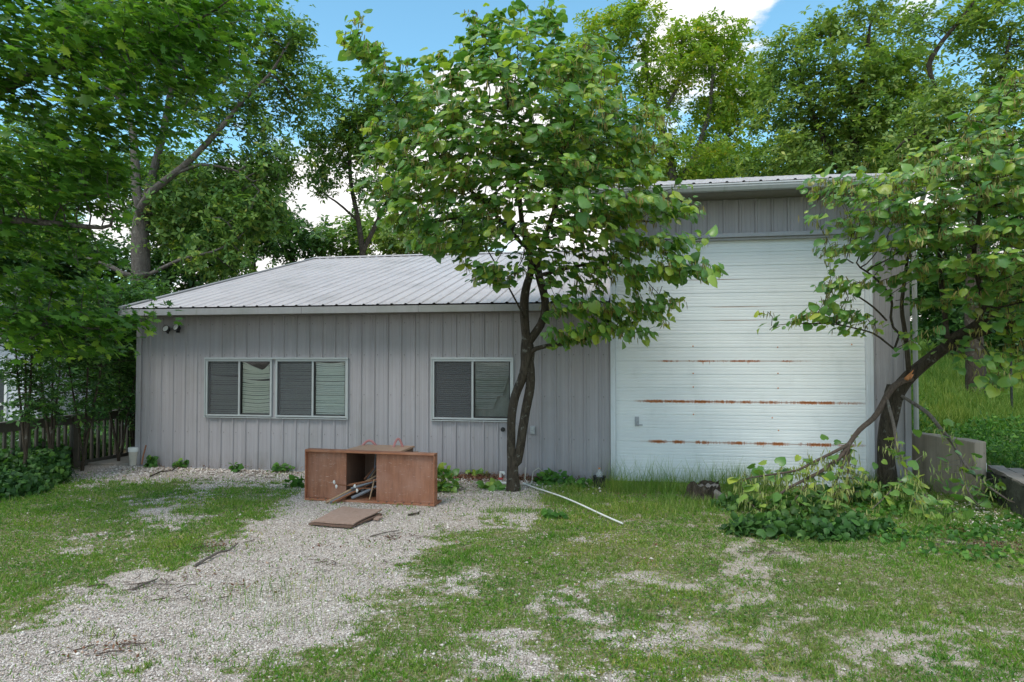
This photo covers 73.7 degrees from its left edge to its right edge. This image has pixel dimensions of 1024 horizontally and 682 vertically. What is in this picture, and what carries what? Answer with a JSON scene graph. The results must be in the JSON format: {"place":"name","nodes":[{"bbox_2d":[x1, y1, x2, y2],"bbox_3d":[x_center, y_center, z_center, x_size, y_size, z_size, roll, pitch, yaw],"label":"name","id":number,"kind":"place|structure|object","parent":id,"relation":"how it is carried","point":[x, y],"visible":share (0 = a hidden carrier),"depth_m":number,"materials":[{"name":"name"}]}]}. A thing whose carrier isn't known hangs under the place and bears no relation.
{"place":"outdoors","nodes":[
{"label":"outdoors","id":0,"kind":"place"},
{"bbox_2d":[0,337,1023,681],"bbox_3d":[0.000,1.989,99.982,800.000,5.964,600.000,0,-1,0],"label":"ground","id":1,"kind":"structure","parent":0,"point":[406,609],"depth_m":5.30,"materials":[{"name":"grey gravel"}]},
{"bbox_2d":[0,178,58,281],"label":"background tree","id":2,"kind":"object","parent":1,"relation":"on","point":[8,261],"visible":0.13,"depth_m":26.63,"materials":[{"name":"green plant"}]},
{"bbox_2d":[0,276,72,466],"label":"sapling","id":3,"kind":"object","parent":1,"relation":"on","point":[28,418],"visible":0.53,"depth_m":10.16,"materials":[{"name":"green plant"}]},
{"bbox_2d":[0,273,100,450],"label":"sapling","id":4,"kind":"object","parent":1,"relation":"on","point":[51,433],"visible":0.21,"depth_m":10.95,"materials":[{"name":"green plant"}]},
{"bbox_2d":[0,193,109,283],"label":"background tree","id":5,"kind":"object","parent":1,"relation":"on","point":[29,209],"visible":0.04,"depth_m":29.91,"materials":[{"name":"green plant"}]},
{"bbox_2d":[0,284,129,441],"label":"white house","id":6,"kind":"structure","parent":1,"relation":"on","point":[3,391],"depth_m":18.48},
{"bbox_2d":[0,373,7,421],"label":"window","id":7,"kind":"structure","parent":6,"relation":"in","point":[3,389],"depth_m":18.45,"materials":[{"name":"white paint"}]},
{"bbox_2d":[0,103,130,216],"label":"background tree","id":8,"kind":"object","parent":1,"relation":"on","point":[12,126],"visible":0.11,"depth_m":36.18,"materials":[{"name":"green plant"}]},
{"bbox_2d":[0,392,132,500],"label":"undergrowth","id":9,"kind":"object","parent":1,"relation":"on","point":[46,469],"visible":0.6,"depth_m":10.27,"materials":[{"name":"green plant"}]},
{"bbox_2d":[0,409,134,467],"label":"fence","id":10,"kind":"object","parent":1,"relation":"on","point":[74,444],"visible":0.31,"depth_m":11.67,"materials":[{"name":"brown wood"}]},
{"bbox_2d":[33,304,134,427],"bbox_3d":[-9.828,0.719,15.765,2.814,3.559,2.605,0,-1,0],"label":"background tree","id":11,"kind":"object","parent":1,"relation":"on","point":[75,371],"visible":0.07,"depth_m":15.34,"materials":[{"name":"green plant"}]},
{"bbox_2d":[17,227,154,283],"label":"background tree","id":12,"kind":"object","parent":1,"relation":"on","point":[72,269],"visible":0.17,"depth_m":30.15,"materials":[{"name":"green plant"}]},
{"bbox_2d":[41,273,131,470],"bbox_3d":[-7.231,0.549,11.420,1.363,3.427,1.524,-1,-2,29],"label":"sapling","id":13,"kind":"object","parent":1,"relation":"on","point":[101,409],"visible":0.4,"depth_m":11.36,"materials":[{"name":"green plant"}]},
{"bbox_2d":[88,456,129,465],"bbox_3d":[-7.025,2.223,12.694,1.066,0.145,1.698,0,-1,0],"label":"concrete pad","id":14,"kind":"object","parent":1,"relation":"on","point":[124,460],"visible":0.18,"depth_m":11.98,"materials":[{"name":"grey concrete"}]},
{"bbox_2d":[70,276,159,460],"bbox_3d":[-7.053,0.553,12.205,1.533,3.460,1.610,0,-1,0],"label":"sapling","id":15,"kind":"object","parent":1,"relation":"on","point":[120,397],"visible":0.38,"depth_m":12.14,"materials":[{"name":"green plant"}]},
{"bbox_2d":[95,267,168,446],"bbox_3d":[-7.196,0.451,12.847,1.541,3.701,1.552,0,-1,0],"label":"sapling","id":16,"kind":"object","parent":1,"relation":"on","point":[131,429],"visible":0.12,"depth_m":12.83,"materials":[{"name":"green plant"}]},
{"bbox_2d":[128,447,137,465],"bbox_3d":[-6.566,2.000,11.852,0.184,0.308,0.184,0,-1,0],"label":"bucket","id":17,"kind":"object","parent":1,"relation":"on","point":[133,452],"visible":1,"depth_m":11.79,"materials":[{"name":"white paint"}]},
{"bbox_2d":[97,265,175,400],"bbox_3d":[-9.222,0.310,16.575,2.052,4.282,2.186,1,-2,-24],"label":"background tree","id":18,"kind":"object","parent":1,"relation":"on","point":[162,290],"visible":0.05,"depth_m":16.39,"materials":[{"name":"green plant"}]},
{"bbox_2d":[141,445,146,464],"bbox_3d":[-6.232,1.924,11.544,0.045,0.324,0.098,-1,-2,25],"label":"iron rod","id":19,"kind":"object","parent":1,"relation":"on","point":[143,454],"visible":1,"depth_m":11.54,"materials":[{"name":"metal"}]},
{"bbox_2d":[132,578,157,588],"bbox_3d":[-3.011,1.996,5.609,0.020,0.024,0.257,0,-2,18],"label":"stick","id":20,"kind":"object","parent":1,"relation":"on","point":[145,583],"visible":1,"depth_m":5.60,"materials":[{"name":"wood"}]},
{"bbox_2d":[0,0,299,365],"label":"maple tree","id":21,"kind":"object","parent":1,"relation":"on","point":[146,43],"visible":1,"depth_m":7.31,"materials":[{"name":"green plant"}]},
{"bbox_2d":[77,137,223,242],"bbox_3d":[-20.470,-4.285,40.127,8.580,15.582,8.060,-1,-2,22],"label":"background tree","id":22,"kind":"object","parent":1,"relation":"on","point":[147,161],"visible":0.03,"depth_m":38.71,"materials":[{"name":"green plant"}]},
{"bbox_2d":[143,455,158,467],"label":"seedling","id":23,"kind":"object","parent":1,"relation":"on","point":[151,461],"visible":0.95,"depth_m":11.64,"materials":[{"name":"green plant"}]},
{"bbox_2d":[150,466,175,476],"bbox_3d":[-5.631,2.119,11.139,0.132,0.054,0.833,0,-1,0],"label":"stick","id":24,"kind":"object","parent":1,"relation":"on","point":[174,468],"visible":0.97,"depth_m":11.06,"materials":[{"name":"wood"}]},
{"bbox_2d":[0,0,335,296],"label":"oak tree","id":25,"kind":"object","parent":1,"relation":"on","point":[218,231],"visible":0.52,"depth_m":20.77,"materials":[{"name":"green plant"}]},
{"bbox_2d":[172,458,188,467],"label":"seedling","id":26,"kind":"object","parent":1,"relation":"on","point":[179,463],"visible":0.93,"depth_m":11.65,"materials":[{"name":"green plant"}]},
{"bbox_2d":[106,186,258,294],"bbox_3d":[-15.611,-2.127,32.931,6.938,10.898,6.668,0,-1,0],"label":"background tree","id":27,"kind":"object","parent":1,"relation":"on","point":[165,275],"visible":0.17,"depth_m":31.75,"materials":[{"name":"green plant"}]},
{"bbox_2d":[193,543,237,565],"bbox_3d":[-2.769,2.002,6.405,0.061,0.054,0.632,0,-2,15],"label":"stick","id":28,"kind":"object","parent":1,"relation":"on","point":[209,557],"visible":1,"depth_m":6.36,"materials":[{"name":"wood"}]},
{"bbox_2d":[228,462,243,472],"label":"seedling","id":29,"kind":"object","parent":1,"relation":"on","point":[234,468],"visible":0.94,"depth_m":11.19,"materials":[{"name":"green plant"}]},
{"bbox_2d":[205,169,306,272],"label":"background tree","id":30,"kind":"object","parent":1,"relation":"on","point":[300,210],"visible":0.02,"depth_m":35.10,"materials":[{"name":"green plant"}]},
{"bbox_2d":[266,462,294,472],"bbox_3d":[-3.801,2.095,11.251,0.477,0.187,0.271,0,-1,0],"label":"seedling","id":31,"kind":"object","parent":1,"relation":"on","point":[276,467],"visible":0.98,"depth_m":11.21,"materials":[{"name":"green plant"}]},
{"bbox_2d":[247,201,337,267],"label":"background tree","id":32,"kind":"object","parent":1,"relation":"on","point":[276,249],"visible":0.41,"depth_m":33.60,"materials":[{"name":"green plant"}]},
{"bbox_2d":[282,474,304,487],"bbox_3d":[-3.093,2.038,9.847,0.428,0.211,0.254,0,-2,-18],"label":"seedling","id":33,"kind":"object","parent":1,"relation":"on","point":[298,482],"visible":0.91,"depth_m":9.85,"materials":[{"name":"green plant"}]},
{"bbox_2d":[287,205,377,263],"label":"background tree","id":34,"kind":"object","parent":1,"relation":"on","point":[347,232],"visible":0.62,"depth_m":35.29,"materials":[{"name":"green plant"}]},
{"bbox_2d":[308,513,381,527],"bbox_3d":[-1.907,2.050,7.876,0.566,0.023,0.735,-1,-2,19],"label":"plywood board","id":35,"kind":"object","parent":1,"relation":"on","point":[346,525],"visible":0.43,"depth_m":7.60,"materials":[{"name":"brown wood"}]},
{"bbox_2d":[311,506,381,524],"bbox_3d":[-1.904,2.021,7.915,0.539,0.035,0.728,0,-2,15],"label":"plywood board","id":36,"kind":"object","parent":35,"relation":"on","point":[346,515],"visible":1,"depth_m":7.88,"materials":[{"name":"brown wood"}]},
{"bbox_2d":[326,475,375,503],"bbox_3d":[-1.962,1.875,9.064,1.044,0.447,0.031,1,-2,-34],"label":"rod","id":37,"kind":"object","parent":1,"relation":"on","point":[343,493],"visible":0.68,"depth_m":8.89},
{"bbox_2d":[332,482,374,503],"bbox_3d":[-1.934,1.917,9.067,0.951,0.364,0.033,1,-2,-38],"label":"rod","id":38,"kind":"object","parent":1,"relation":"on","point":[344,496],"visible":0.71,"depth_m":8.89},
{"bbox_2d":[288,54,435,255],"bbox_3d":[-5.088,-3.604,23.884,5.340,12.378,3.957,0,-2,-17],"label":"slender tree","id":39,"kind":"object","parent":1,"relation":"on","point":[349,135],"visible":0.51,"depth_m":23.73,"materials":[{"name":"green plant"}]},
{"bbox_2d":[305,438,441,505],"bbox_3d":[-1.788,1.709,9.150,1.802,0.789,0.674,0,-2,13],"label":"plywood crate","id":40,"kind":"object","parent":1,"relation":"on","point":[405,475],"visible":0.98,"depth_m":8.90,"materials":[{"name":"brown wood"}]},
{"bbox_2d":[333,480,353,487],"bbox_3d":[-2.167,1.871,8.945,0.353,0.113,0.043,1,-2,-20],"label":"tie rod","id":41,"kind":"object","parent":40,"relation":"attached to","point":[336,486],"visible":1,"depth_m":8.89,"materials":[{"name":"white paint"}]},
{"bbox_2d":[351,485,375,498],"bbox_3d":[-1.850,1.952,9.036,0.567,0.237,0.043,1,-2,-29],"label":"pipe","id":42,"kind":"object","parent":40,"relation":"on","point":[360,494],"visible":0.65,"depth_m":8.95,"materials":[{"name":"grey plastic"}]},
{"bbox_2d":[351,481,375,489],"bbox_3d":[-1.868,1.867,9.027,0.526,0.160,0.031,1,-2,-23],"label":"pipe","id":43,"kind":"object","parent":42,"relation":"on","point":[360,485],"visible":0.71,"depth_m":8.97,"materials":[{"name":"grey plastic"}]},
{"bbox_2d":[348,479,375,485],"bbox_3d":[-1.891,1.851,9.018,0.527,0.096,0.029,1,-2,-21],"label":"rod","id":44,"kind":"object","parent":43,"relation":"on","point":[357,483],"visible":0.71,"depth_m":8.97,"materials":[{"name":"brown wood"}]},
{"bbox_2d":[354,484,375,492],"bbox_3d":[-1.893,1.904,8.871,0.331,0.108,0.046,1,-2,-27],"label":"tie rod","id":45,"kind":"object","parent":40,"relation":"attached to","point":[361,488],"visible":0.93,"depth_m":8.82,"materials":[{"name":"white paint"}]},
{"bbox_2d":[364,463,376,479],"bbox_3d":[-1.863,1.708,9.282,0.027,0.324,0.357,-1,-2,44],"label":"rod","id":46,"kind":"object","parent":40,"relation":"in","point":[369,473],"visible":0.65,"depth_m":9.20,"materials":[{"name":"grey metal"}]},
{"bbox_2d":[373,516,382,520],"bbox_3d":[-1.554,2.053,7.928,0.086,0.020,0.194,0,-2,10],"label":"wood offcut","id":47,"kind":"object","parent":1,"relation":"on","point":[377,518],"visible":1,"depth_m":7.90,"materials":[{"name":"wood"}]},
{"bbox_2d":[354,202,457,255],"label":"background tree","id":48,"kind":"object","parent":1,"relation":"on","point":[383,238],"visible":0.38,"depth_m":34.32,"materials":[{"name":"green plant"}]},
{"bbox_2d":[437,462,461,492],"bbox_3d":[-1.008,1.929,9.618,0.617,0.463,0.367,0,-1,0],"label":"seedling","id":49,"kind":"object","parent":1,"relation":"on","point":[443,485],"visible":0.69,"depth_m":9.58,"materials":[{"name":"green plant"}]},
{"bbox_2d":[426,202,499,251],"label":"background tree","id":50,"kind":"object","parent":1,"relation":"on","point":[478,233],"visible":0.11,"depth_m":34.48,"materials":[{"name":"green plant"}]},
{"bbox_2d":[465,468,487,476],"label":"seedling","id":51,"kind":"object","parent":1,"relation":"on","point":[474,472],"visible":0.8,"depth_m":10.74,"materials":[{"name":"green plant"}]},
{"bbox_2d":[476,478,505,491],"bbox_3d":[-0.297,2.064,9.741,0.439,0.200,0.305,0,-1,0],"label":"seedling","id":52,"kind":"object","parent":1,"relation":"on","point":[492,485],"visible":0.99,"depth_m":9.70,"materials":[{"name":"green plant"}]},
{"bbox_2d":[498,471,505,483],"bbox_3d":[-0.140,2.037,10.179,0.144,0.190,0.074,0,-2,12],"label":"water spigot","id":53,"kind":"object","parent":1,"relation":"on","point":[500,478],"visible":0.84,"depth_m":10.18,"materials":[{"name":"white paint"}]},
{"bbox_2d":[0,482,1022,681],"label":"clover","id":54,"kind":"object","parent":1,"relation":"on","point":[676,660],"visible":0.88,"depth_m":5.17,"materials":[{"name":"green plant"}]},
{"bbox_2d":[0,442,1023,681],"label":"grass","id":55,"kind":"structure","parent":1,"relation":"on","point":[950,582],"depth_m":5.64,"materials":[{"name":"green plant"}]},
{"bbox_2d":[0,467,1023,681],"bbox_3d":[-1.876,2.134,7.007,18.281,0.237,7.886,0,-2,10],"label":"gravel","id":56,"kind":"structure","parent":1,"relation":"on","point":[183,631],"depth_m":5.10,"materials":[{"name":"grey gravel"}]},
{"bbox_2d":[11,454,1012,667],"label":"tall grass","id":57,"kind":"structure","parent":1,"relation":"on","point":[621,485],"depth_m":8.41,"materials":[{"name":"green plant"}]},
{"bbox_2d":[7,463,1023,681],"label":"leaf litter","id":58,"kind":"object","parent":1,"relation":"on","point":[496,477],"visible":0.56,"depth_m":6.83,"materials":[{"name":"brown plant"}]},
{"bbox_2d":[10,465,1023,681],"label":"rubble","id":59,"kind":"object","parent":1,"relation":"on","point":[123,467],"visible":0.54,"depth_m":9.86,"materials":[{"name":"stone"}]},
{"bbox_2d":[118,173,926,486],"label":"metal building","id":60,"kind":"structure","parent":1,"relation":"on","point":[290,363],"depth_m":10.64,"materials":[{"name":"grey metal"}]},
{"bbox_2d":[162,324,180,333],"bbox_3d":[-5.833,-0.210,11.715,0.316,0.172,0.132,0,-2,10],"label":"floodlight","id":61,"kind":"object","parent":60,"relation":"attached to","point":[166,328],"visible":0.96,"depth_m":11.68,"materials":[{"name":"white paint"}]},
{"bbox_2d":[205,359,272,416],"bbox_3d":[-4.565,0.798,11.835,1.621,1.360,0.635,0,-2,10],"label":"window","id":62,"kind":"structure","parent":60,"relation":"in","point":[234,387],"depth_m":11.57,"materials":[{"name":"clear glass"}]},
{"bbox_2d":[275,359,346,418],"bbox_3d":[-3.275,0.792,11.606,1.676,1.360,0.635,0,-2,10],"label":"window","id":63,"kind":"structure","parent":60,"relation":"in","point":[304,388],"depth_m":11.34,"materials":[{"name":"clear glass"}]},
{"bbox_2d":[432,359,511,420],"bbox_3d":[-0.582,0.776,11.125,1.704,1.357,0.635,0,-2,10],"label":"window","id":64,"kind":"structure","parent":60,"relation":"in","point":[462,389],"depth_m":10.86,"materials":[{"name":"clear glass"}]},
{"bbox_2d":[515,425,518,441],"bbox_3d":[0.059,1.536,10.648,0.105,0.577,0.068,0,-2,10],"label":"meter box","id":65,"kind":"object","parent":60,"relation":"attached to","point":[516,429],"visible":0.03,"depth_m":10.63,"materials":[{"name":"grey metal"}]},
{"bbox_2d":[530,426,534,434],"bbox_3d":[0.319,1.388,10.617,0.084,0.136,0.045,0,-2,10],"label":"outlet box","id":66,"kind":"object","parent":60,"relation":"attached to","point":[532,430],"visible":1,"depth_m":10.60,"materials":[{"name":"grey plastic"}]},
{"bbox_2d":[615,237,866,486],"bbox_3d":[3.344,0.318,10.164,3.571,3.683,0.088,0,-2,10],"label":"garage door","id":67,"kind":"structure","parent":60,"relation":"in","point":[713,389],"depth_m":10.18,"materials":[{"name":"white metal"}]},
{"bbox_2d":[336,0,727,491],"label":"redbud tree","id":68,"kind":"object","parent":1,"relation":"on","point":[508,157],"visible":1,"depth_m":8.17,"materials":[{"name":"green plant"}]},
{"bbox_2d":[525,467,541,484],"bbox_3d":[0.306,2.028,10.346,0.256,0.197,0.679,-1,-2,24],"label":"hose","id":69,"kind":"object","parent":1,"relation":"on","point":[532,474],"visible":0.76,"depth_m":10.25,"materials":[{"name":"grey rubber"}]},
{"bbox_2d":[59,471,1022,662],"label":"twig debris","id":70,"kind":"object","parent":1,"relation":"on","point":[129,584],"visible":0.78,"depth_m":6.20,"materials":[{"name":"brown plant"}]},
{"bbox_2d":[532,468,574,484],"bbox_3d":[0.615,2.031,10.210,0.671,0.301,0.393,0,-1,0],"label":"seedling","id":71,"kind":"object","parent":1,"relation":"on","point":[546,478],"visible":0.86,"depth_m":10.15,"materials":[{"name":"green plant"}]},
{"bbox_2d":[541,507,568,518],"bbox_3d":[0.499,2.034,7.979,0.288,0.165,0.208,1,-2,-29],"label":"seedling","id":72,"kind":"object","parent":1,"relation":"on","point":[548,513],"visible":0.98,"depth_m":7.97,"materials":[{"name":"green plant"}]},
{"bbox_2d":[530,132,611,244],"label":"background tree","id":73,"kind":"object","parent":1,"relation":"on","point":[547,189],"visible":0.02,"depth_m":34.24,"materials":[{"name":"green plant"}]},
{"bbox_2d":[522,482,622,523],"bbox_3d":[0.699,2.051,8.826,0.032,0.055,2.674,1,-2,-23],"label":"plastic pipe","id":74,"kind":"object","parent":1,"relation":"on","point":[523,483],"visible":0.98,"depth_m":8.54,"materials":[{"name":"white paint"}]},
{"bbox_2d":[564,475,593,487],"bbox_3d":[0.954,2.044,9.878,0.426,0.209,0.277,0,-2,18],"label":"seedling","id":75,"kind":"object","parent":1,"relation":"on","point":[579,481],"visible":0.78,"depth_m":9.84,"materials":[{"name":"green plant"}]},
{"bbox_2d":[593,475,605,487],"bbox_3d":[1.270,2.049,9.925,0.194,0.170,0.194,0,-1,0],"label":"flower pot","id":76,"kind":"object","parent":1,"relation":"on","point":[599,477],"visible":0.91,"depth_m":9.86,"materials":[{"name":"grey plastic"}]},
{"bbox_2d":[609,144,681,187],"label":"background tree","id":77,"kind":"object","parent":1,"relation":"on","point":[658,158],"visible":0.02,"depth_m":34.70,"materials":[{"name":"green plant"}]},
{"bbox_2d":[534,0,779,186],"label":"yellow green oak","id":78,"kind":"object","parent":1,"relation":"on","point":[709,51],"visible":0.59,"depth_m":26.73,"materials":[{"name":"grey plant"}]},
{"bbox_2d":[683,480,726,501],"bbox_3d":[2.605,1.999,9.103,0.619,0.307,0.484,0,-1,0],"label":"tree stump","id":79,"kind":"object","parent":1,"relation":"on","point":[706,487],"visible":0.69,"depth_m":9.00,"materials":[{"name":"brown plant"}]},
{"bbox_2d":[676,128,770,179],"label":"background tree","id":80,"kind":"object","parent":1,"relation":"on","point":[713,171],"visible":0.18,"depth_m":35.55,"materials":[{"name":"green plant"}]},
{"bbox_2d":[750,122,848,176],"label":"background tree","id":81,"kind":"object","parent":1,"relation":"on","point":[773,171],"visible":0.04,"depth_m":34.56,"materials":[{"name":"green plant"}]},
{"bbox_2d":[711,482,906,544],"bbox_3d":[3.575,1.980,8.029,2.855,0.367,2.454,0,-1,0],"label":"ground cover","id":82,"kind":"object","parent":1,"relation":"on","point":[844,526],"visible":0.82,"depth_m":7.29,"materials":[{"name":"green plant"}]},
{"bbox_2d":[727,0,964,178],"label":"bright oak","id":83,"kind":"object","parent":1,"relation":"on","point":[843,150],"visible":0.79,"depth_m":22.62,"materials":[{"name":"green plant"}]},
{"bbox_2d":[727,66,1023,521],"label":"redbud tree","id":84,"kind":"object","parent":1,"relation":"on","point":[984,173],"visible":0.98,"depth_m":8.25,"materials":[{"name":"green plant"}]},
{"bbox_2d":[859,114,940,199],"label":"background tree","id":85,"kind":"object","parent":1,"relation":"on","point":[901,147],"visible":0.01,"depth_m":31.92,"materials":[{"name":"green plant"}]},
{"bbox_2d":[839,474,1023,570],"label":"ground cover","id":86,"kind":"object","parent":1,"relation":"on","point":[975,531],"visible":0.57,"depth_m":7.17,"materials":[{"name":"green plant"}]},
{"bbox_2d":[909,256,965,338],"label":"background tree","id":87,"kind":"object","parent":1,"relation":"on","point":[920,316],"visible":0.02,"depth_m":47.23,"materials":[{"name":"green plant"}]},
{"bbox_2d":[871,0,1023,395],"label":"edge oak","id":88,"kind":"object","parent":1,"relation":"on","point":[970,18],"visible":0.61,"depth_m":18.56,"materials":[{"name":"green plant"}]},
{"bbox_2d":[912,432,986,499],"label":"concrete wall","id":89,"kind":"structure","parent":1,"relation":"on","point":[932,446],"depth_m":9.39,"materials":[{"name":"grey concrete"}]},
{"bbox_2d":[909,200,1022,355],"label":"background tree","id":90,"kind":"object","parent":1,"relation":"on","point":[934,319],"visible":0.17,"depth_m":29.75,"materials":[{"name":"green plant"}]},
{"bbox_2d":[910,341,1023,432],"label":"meadow grass","id":91,"kind":"structure","parent":1,"relation":"on","point":[939,380],"depth_m":16.64,"materials":[{"name":"green plant"}]},
{"bbox_2d":[911,382,1023,471],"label":"undergrowth","id":92,"kind":"object","parent":1,"relation":"on","point":[1000,444],"visible":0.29,"depth_m":11.30,"materials":[{"name":"green plant"}]},
{"bbox_2d":[960,186,1023,355],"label":"background tree","id":93,"kind":"object","parent":1,"relation":"on","point":[994,344],"visible":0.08,"depth_m":31.89,"materials":[{"name":"green plant"}]},
{"bbox_2d":[986,465,1023,517],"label":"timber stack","id":94,"kind":"object","parent":1,"relation":"on","point":[1012,479],"visible":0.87,"depth_m":8.41,"materials":[{"name":"wood"}]},
{"bbox_2d":[1009,353,1012,407],"bbox_3d":[11.319,1.025,15.478,0.040,1.555,0.062,0,-1,0],"label":"fence post","id":95,"kind":"object","parent":1,"relation":"on","point":[1011,395],"visible":0.49,"depth_m":15.46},
{"bbox_2d":[0,0,1023,320],"label":"sky","id":96,"kind":"structure","parent":0,"point":[405,27],"materials":[{"name":"blue"}]}
]}

